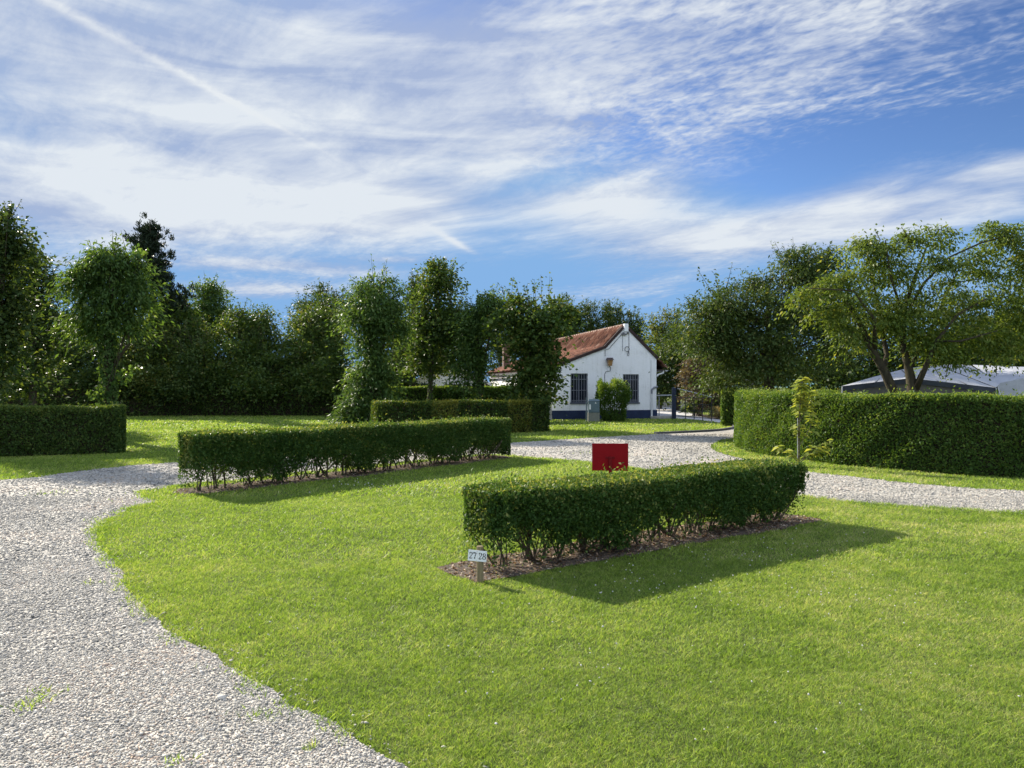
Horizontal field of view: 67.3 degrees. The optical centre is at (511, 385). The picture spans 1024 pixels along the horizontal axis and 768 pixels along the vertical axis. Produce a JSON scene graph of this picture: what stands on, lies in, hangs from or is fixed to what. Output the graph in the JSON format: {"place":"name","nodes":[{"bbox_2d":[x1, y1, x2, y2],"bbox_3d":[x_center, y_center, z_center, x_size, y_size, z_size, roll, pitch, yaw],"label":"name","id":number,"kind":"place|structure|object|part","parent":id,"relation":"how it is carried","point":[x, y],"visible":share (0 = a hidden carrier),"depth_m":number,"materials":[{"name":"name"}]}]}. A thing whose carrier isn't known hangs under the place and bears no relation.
{"place":"outdoors","nodes":[
{"label":"outdoors","id":0,"kind":"place"},
{"bbox_2d":[415,364,491,386],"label":"outbuilding","id":1,"kind":"structure","parent":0,"point":[420,380],"depth_m":46.12,"materials":[{"name":"brown tile"}]},
{"bbox_2d":[0,388,1023,767],"bbox_3d":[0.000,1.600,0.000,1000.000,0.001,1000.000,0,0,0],"label":"lawn","id":2,"kind":"structure","parent":0,"point":[618,688],"depth_m":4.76,"materials":[{"name":"green plant"}]},
{"bbox_2d":[0,199,87,403],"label":"maple tree","id":3,"kind":"object","parent":2,"relation":"on","point":[15,303],"visible":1,"depth_m":19.93,"materials":[{"name":"green plant"}]},
{"bbox_2d":[0,304,87,404],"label":"hedgerow tree","id":4,"kind":"object","parent":2,"relation":"on","point":[62,352],"visible":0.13,"depth_m":39.72,"materials":[{"name":"green plant"}]},
{"bbox_2d":[0,238,97,405],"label":"dark tree","id":5,"kind":"object","parent":2,"relation":"on","point":[29,390],"visible":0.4,"depth_m":29.86,"materials":[{"name":"green plant"}]},
{"bbox_2d":[0,399,126,456],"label":"hedge","id":6,"kind":"object","parent":2,"relation":"on","point":[34,430],"visible":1,"depth_m":17.50,"materials":[{"name":"green plant"}]},
{"bbox_2d":[39,335,146,404],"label":"hedgerow tree","id":7,"kind":"object","parent":2,"relation":"on","point":[89,368],"visible":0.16,"depth_m":39.28,"materials":[{"name":"green plant"}]},
{"bbox_2d":[34,230,185,404],"bbox_3d":[-11.562,-1.329,22.150,3.699,6.058,3.932,0,0,-36],"label":"ivy tree","id":8,"kind":"object","parent":2,"relation":"on","point":[110,284],"visible":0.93,"depth_m":21.70,"materials":[{"name":"green plant"}]},
{"bbox_2d":[89,298,205,413],"bbox_3d":[-18.928,-1.570,40.668,5.813,6.541,6.896,0,0,-24],"label":"hedgerow tree","id":9,"kind":"object","parent":2,"relation":"on","point":[135,379],"visible":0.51,"depth_m":39.20,"materials":[{"name":"green plant"}]},
{"bbox_2d":[117,212,205,346],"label":"pine tree","id":10,"kind":"object","parent":2,"relation":"on","point":[149,236],"visible":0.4,"depth_m":41.57,"materials":[{"name":"green plant"}]},
{"bbox_2d":[122,294,224,413],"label":"hedgerow tree","id":11,"kind":"object","parent":2,"relation":"on","point":[162,368],"visible":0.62,"depth_m":39.27,"materials":[{"name":"green plant"}]},
{"bbox_2d":[140,299,262,414],"bbox_3d":[-17.028,-1.539,40.807,5.393,6.478,6.835,0,0,-38],"label":"hedgerow tree","id":12,"kind":"object","parent":2,"relation":"on","point":[192,332],"visible":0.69,"depth_m":39.89,"materials":[{"name":"green plant"}]},
{"bbox_2d":[0,359,410,415],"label":"hedge","id":13,"kind":"object","parent":2,"relation":"on","point":[312,408],"visible":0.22,"depth_m":39.88,"materials":[{"name":"green plant"}]},
{"bbox_2d":[174,272,238,345],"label":"hedgerow tree","id":14,"kind":"object","parent":2,"relation":"on","point":[211,296],"visible":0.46,"depth_m":45.53,"materials":[{"name":"green plant"}]},
{"bbox_2d":[194,297,294,410],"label":"hedgerow tree","id":15,"kind":"object","parent":2,"relation":"on","point":[248,348],"visible":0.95,"depth_m":39.94,"materials":[{"name":"green plant"}]},
{"bbox_2d":[266,291,359,412],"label":"hedgerow tree","id":16,"kind":"object","parent":2,"relation":"on","point":[307,348],"visible":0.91,"depth_m":39.99,"materials":[{"name":"green plant"}]},
{"bbox_2d":[276,281,352,339],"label":"hedgerow tree","id":17,"kind":"object","parent":2,"relation":"on","point":[318,287],"visible":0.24,"depth_m":46.73,"materials":[{"name":"green plant"}]},
{"bbox_2d":[173,455,509,493],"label":"soil","id":18,"kind":"structure","parent":2,"relation":"on","point":[218,489],"depth_m":13.25,"materials":[{"name":"brown soil"}]},
{"bbox_2d":[176,410,512,490],"bbox_3d":[-2.552,1.062,14.309,0.985,1.146,7.436,0,0,39],"label":"hedge","id":19,"kind":"object","parent":18,"relation":"on","point":[355,444],"visible":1,"depth_m":13.20,"materials":[{"name":"green plant"}]},
{"bbox_2d":[316,254,430,424],"bbox_3d":[-4.851,-1.075,26.864,3.899,7.046,3.694,0,0,-24],"label":"ivy tree","id":20,"kind":"object","parent":2,"relation":"on","point":[375,318],"visible":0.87,"depth_m":26.58,"materials":[{"name":"green plant"}]},
{"bbox_2d":[389,269,424,386],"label":"narrow tree","id":21,"kind":"object","parent":2,"relation":"on","point":[411,284],"visible":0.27,"depth_m":39.68,"materials":[{"name":"green plant"}]},
{"bbox_2d":[383,314,464,381],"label":"background tree","id":22,"kind":"object","parent":2,"relation":"on","point":[397,357],"visible":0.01,"depth_m":41.60,"materials":[{"name":"green plant"}]},
{"bbox_2d":[358,383,518,400],"bbox_3d":[-2.649,0.770,32.207,7.626,1.734,1.126,0,0,-16],"label":"hedge","id":23,"kind":"object","parent":2,"relation":"on","point":[419,392],"visible":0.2,"depth_m":31.76,"materials":[{"name":"green plant"}]},
{"bbox_2d":[392,255,487,400],"bbox_3d":[-2.795,-1.684,30.226,3.929,6.768,3.712,0,0,0],"label":"columnar maple","id":24,"kind":"object","parent":2,"relation":"on","point":[435,317],"visible":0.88,"depth_m":29.71,"materials":[{"name":"green plant"}]},
{"bbox_2d":[369,394,550,434],"bbox_3d":[-1.558,0.962,25.207,6.275,1.326,1.221,0,0,-30],"label":"hedge","id":25,"kind":"object","parent":2,"relation":"on","point":[527,415],"visible":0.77,"depth_m":24.85,"materials":[{"name":"green plant"}]},
{"bbox_2d":[468,545,486,582],"bbox_3d":[-0.279,1.478,6.233,0.158,0.344,0.072,0,0,0],"label":"number post","id":26,"kind":"object","parent":2,"relation":"on","point":[479,555],"visible":1,"depth_m":6.21,"materials":[{"name":"brown wood"}]},
{"bbox_2d":[435,282,525,399],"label":"ivy tree","id":27,"kind":"object","parent":2,"relation":"on","point":[471,358],"visible":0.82,"depth_m":28.69,"materials":[{"name":"green plant"}]},
{"bbox_2d":[450,300,520,370],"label":"background tree","id":28,"kind":"object","parent":2,"relation":"on","point":[499,360],"visible":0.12,"depth_m":56.59,"materials":[{"name":"green plant"}]},
{"bbox_2d":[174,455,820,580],"bbox_3d":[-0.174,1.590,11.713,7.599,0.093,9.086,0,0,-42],"label":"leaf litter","id":29,"kind":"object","parent":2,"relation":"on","point":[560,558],"visible":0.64,"depth_m":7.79,"materials":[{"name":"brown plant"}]},
{"bbox_2d":[475,272,592,412],"bbox_3d":[0.767,-1.199,27.534,4.387,5.797,3.537,0,0,17],"label":"maple tree","id":30,"kind":"object","parent":2,"relation":"on","point":[532,339],"visible":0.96,"depth_m":27.13,"materials":[{"name":"green plant"}]},
{"bbox_2d":[541,386,551,419],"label":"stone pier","id":31,"kind":"structure","parent":2,"relation":"on","point":[550,418],"depth_m":34.55,"materials":[{"name":"grey stone"}]},
{"bbox_2d":[551,293,591,338],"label":"conifer tree","id":32,"kind":"object","parent":2,"relation":"on","point":[574,329],"visible":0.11,"depth_m":57.29,"materials":[{"name":"green plant"}]},
{"bbox_2d":[130,434,1020,753],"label":"clover flowers","id":33,"kind":"object","parent":2,"relation":"on","point":[670,592],"visible":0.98,"depth_m":5.73,"materials":[{"name":"white plant"}]},
{"bbox_2d":[485,324,667,419],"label":"house","id":34,"kind":"structure","parent":2,"relation":"on","point":[625,352],"depth_m":36.29,"materials":[{"name":"paint"}]},
{"bbox_2d":[570,373,587,403],"bbox_3d":[3.116,0.170,35.845,0.909,1.420,0.220,0,0,-12],"label":"window","id":35,"kind":"structure","parent":34,"relation":"in","point":[579,389],"depth_m":35.88,"materials":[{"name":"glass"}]},
{"bbox_2d":[623,374,639,403],"bbox_3d":[5.605,0.185,36.382,0.880,1.390,0.220,0,0,-12],"label":"window","id":36,"kind":"structure","parent":34,"relation":"in","point":[632,379],"depth_m":36.46,"materials":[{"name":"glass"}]},
{"bbox_2d":[567,295,607,333],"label":"conifer tree","id":37,"kind":"object","parent":2,"relation":"on","point":[585,309],"visible":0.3,"depth_m":57.64,"materials":[{"name":"green plant"}]},
{"bbox_2d":[586,398,599,421],"bbox_3d":[3.529,1.075,33.600,0.592,1.050,0.360,0,0,0],"label":"utility cabinet","id":38,"kind":"object","parent":2,"relation":"on","point":[593,409],"visible":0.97,"depth_m":33.44,"materials":[{"name":"grey metal"}]},
{"bbox_3d":[3.565,0.950,33.433,0.420,0.440,0.010,0,0,0],"label":"door","id":39,"kind":"part","parent":38,"relation":"part of","materials":[{"name":"grey metal"}]},
{"bbox_2d":[592,443,627,472],"bbox_3d":[1.403,1.242,10.985,0.514,0.815,0.050,0,0,4],"label":"sign board","id":40,"kind":"object","parent":2,"relation":"on","point":[611,455],"visible":0.8,"depth_m":10.99,"materials":[{"name":"red paint"}]},
{"bbox_2d":[594,374,632,420],"bbox_3d":[4.468,0.583,34.098,1.767,2.312,1.476,0,0,0],"label":"bush","id":41,"kind":"object","parent":2,"relation":"on","point":[603,389],"visible":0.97,"depth_m":33.70,"materials":[{"name":"green plant"}]},
{"bbox_2d":[593,298,636,327],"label":"conifer tree","id":42,"kind":"object","parent":2,"relation":"on","point":[612,318],"visible":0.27,"depth_m":57.56,"materials":[{"name":"green plant"}]},
{"bbox_2d":[436,513,822,581],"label":"soil","id":43,"kind":"structure","parent":2,"relation":"on","point":[581,559],"depth_m":7.27,"materials":[{"name":"brown soil"}]},
{"bbox_2d":[461,449,808,569],"bbox_3d":[1.550,1.128,8.012,4.688,1.010,0.857,0,0,-36],"label":"hedge","id":44,"kind":"object","parent":43,"relation":"on","point":[584,508],"visible":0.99,"depth_m":7.30,"materials":[{"name":"green plant"}]},
{"bbox_2d":[617,305,652,347],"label":"conifer tree","id":45,"kind":"object","parent":2,"relation":"on","point":[634,327],"visible":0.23,"depth_m":57.81,"materials":[{"name":"green plant"}]},
{"bbox_2d":[650,416,671,418],"bbox_3d":[7.100,1.535,36.500,1.100,0.130,0.600,0,0,0],"label":"concrete step","id":46,"kind":"object","parent":2,"relation":"on","point":[659,417],"visible":0.77,"depth_m":36.20,"materials":[{"name":"concrete"}]},
{"bbox_2d":[656,395,671,415],"bbox_3d":[7.217,1.026,36.584,0.907,1.148,0.079,0,0,37],"label":"handrail","id":47,"kind":"object","parent":46,"relation":"on","point":[659,401],"visible":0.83,"depth_m":36.73,"materials":[{"name":"grey metal"}]},
{"bbox_2d":[637,302,688,408],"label":"background tree","id":48,"kind":"object","parent":2,"relation":"on","point":[655,330],"visible":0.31,"depth_m":51.91,"materials":[{"name":"green plant"}]},
{"bbox_2d":[672,387,675,418],"bbox_3d":[7.600,0.860,36.100,0.200,1.520,0.200,0,0,0],"label":"gate post","id":49,"kind":"object","parent":2,"relation":"on","point":[673,403],"visible":0.79,"depth_m":36.01,"materials":[{"name":"black metal"}]},
{"bbox_2d":[650,311,699,410],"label":"background tree","id":50,"kind":"object","parent":2,"relation":"on","point":[664,386],"visible":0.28,"depth_m":47.52,"materials":[{"name":"green plant"}]},
{"bbox_2d":[654,425,733,433],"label":"kerb","id":51,"kind":"structure","parent":2,"relation":"on","point":[693,431],"depth_m":25.94,"materials":[{"name":"grey concrete"}]},
{"bbox_2d":[677,388,711,422],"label":"field gate","id":52,"kind":"structure","parent":2,"relation":"on","point":[685,410],"depth_m":33.66,"materials":[{"name":"black metal"}]},
{"bbox_2d":[674,324,810,410],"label":"background tree","id":53,"kind":"object","parent":2,"relation":"on","point":[780,385],"visible":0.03,"depth_m":39.62,"materials":[{"name":"green plant"}]},
{"bbox_2d":[648,239,886,418],"bbox_3d":[8.076,-1.534,24.503,7.353,6.467,5.217,0,0,0],"label":"olive tree","id":54,"kind":"object","parent":2,"relation":"on","point":[725,331],"visible":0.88,"depth_m":24.04,"materials":[{"name":"green plant"}]},
{"bbox_2d":[720,387,840,425],"bbox_3d":[11.823,0.805,28.212,8.496,1.632,1.566,0,0,36],"label":"hedge","id":55,"kind":"object","parent":2,"relation":"on","point":[727,417],"visible":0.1,"depth_m":29.92,"materials":[{"name":"green plant"}]},
{"bbox_2d":[797,418,797,457],"bbox_3d":[5.593,1.175,15.060,0.014,1.050,0.012,0,0,15],"label":"stake","id":56,"kind":"object","parent":2,"relation":"on","point":[797,438],"visible":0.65,"depth_m":15.05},
{"bbox_2d":[772,376,833,461],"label":"sapling","id":57,"kind":"object","parent":2,"relation":"on","point":[800,399],"visible":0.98,"depth_m":14.97,"materials":[{"name":"green plant"}]},
{"bbox_2d":[776,309,961,389],"bbox_3d":[14.248,-0.768,30.890,7.868,4.936,4.754,0,0,0],"label":"background tree","id":58,"kind":"object","parent":2,"relation":"on","point":[869,370],"visible":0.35,"depth_m":30.27,"materials":[{"name":"green plant"}]},
{"bbox_2d":[733,384,1023,477],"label":"hedge","id":59,"kind":"object","parent":2,"relation":"on","point":[972,433],"visible":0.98,"depth_m":14.39,"materials":[{"name":"green plant"}]},
{"bbox_2d":[768,218,1023,393],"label":"acacia tree","id":60,"kind":"object","parent":2,"relation":"on","point":[903,318],"visible":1,"depth_m":17.33,"materials":[{"name":"green plant"}]},
{"bbox_2d":[841,364,999,394],"bbox_3d":[11.002,0.487,21.276,4.890,2.226,2.661,0,0,0],"label":"awning tent","id":61,"kind":"object","parent":2,"relation":"on","point":[931,381],"visible":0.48,"depth_m":20.03,"materials":[{"name":"fabric"}]},
{"bbox_2d":[911,289,1023,394],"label":"background tree","id":62,"kind":"object","parent":2,"relation":"on","point":[980,361],"visible":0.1,"depth_m":31.16,"materials":[{"name":"green plant"}]},
{"bbox_2d":[973,365,1023,395],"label":"awning tent","id":63,"kind":"object","parent":2,"relation":"on","point":[1004,377],"visible":0.45,"depth_m":20.89,"materials":[{"name":"fabric"}]},
{"label":"flower bed","id":64,"kind":"structure","parent":2,"relation":"on","visible":0},
{"bbox_2d":[667,352,734,416],"bbox_3d":[10.032,-0.114,38.919,4.133,3.499,3.143,0,0,0],"label":"purple shrub","id":65,"kind":"object","parent":64,"relation":"on","point":[688,370],"visible":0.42,"depth_m":38.72,"materials":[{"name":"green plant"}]},
{"bbox_2d":[700,396,719,415],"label":"bed plant","id":66,"kind":"object","parent":64,"relation":"on","point":[716,404],"visible":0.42,"depth_m":38.88,"materials":[{"name":"green plant"}]},
{"bbox_2d":[704,406,720,418],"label":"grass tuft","id":67,"kind":"object","parent":64,"relation":"on","point":[716,415],"visible":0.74,"depth_m":35.93,"materials":[{"name":"green plant"}]},
{"bbox_2d":[0,429,1023,767],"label":"gravel path","id":68,"kind":"structure","parent":0,"point":[528,453],"depth_m":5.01,"materials":[{"name":"grey gravel"}]},
{"bbox_2d":[0,0,1023,387],"label":"sky","id":69,"kind":"structure","parent":0,"point":[621,150],"materials":[{"name":"blue"}]},
{"bbox_2d":[656,407,720,422],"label":"drive","id":70,"kind":"structure","parent":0,"point":[667,411],"depth_m":40.91,"materials":[{"name":"concrete"}]},
{"bbox_2d":[656,402,690,406],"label":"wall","id":71,"kind":"structure","parent":70,"relation":"on","point":[670,403],"depth_m":54.85,"materials":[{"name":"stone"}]},
{"bbox_2d":[678,398,704,415],"bbox_3d":[9.444,1.090,39.934,1.717,1.101,1.488,0,0,0],"label":"bed plant","id":72,"kind":"object","parent":70,"relation":"on","point":[692,408],"visible":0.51,"depth_m":39.81,"materials":[{"name":"green plant"}]}
]}

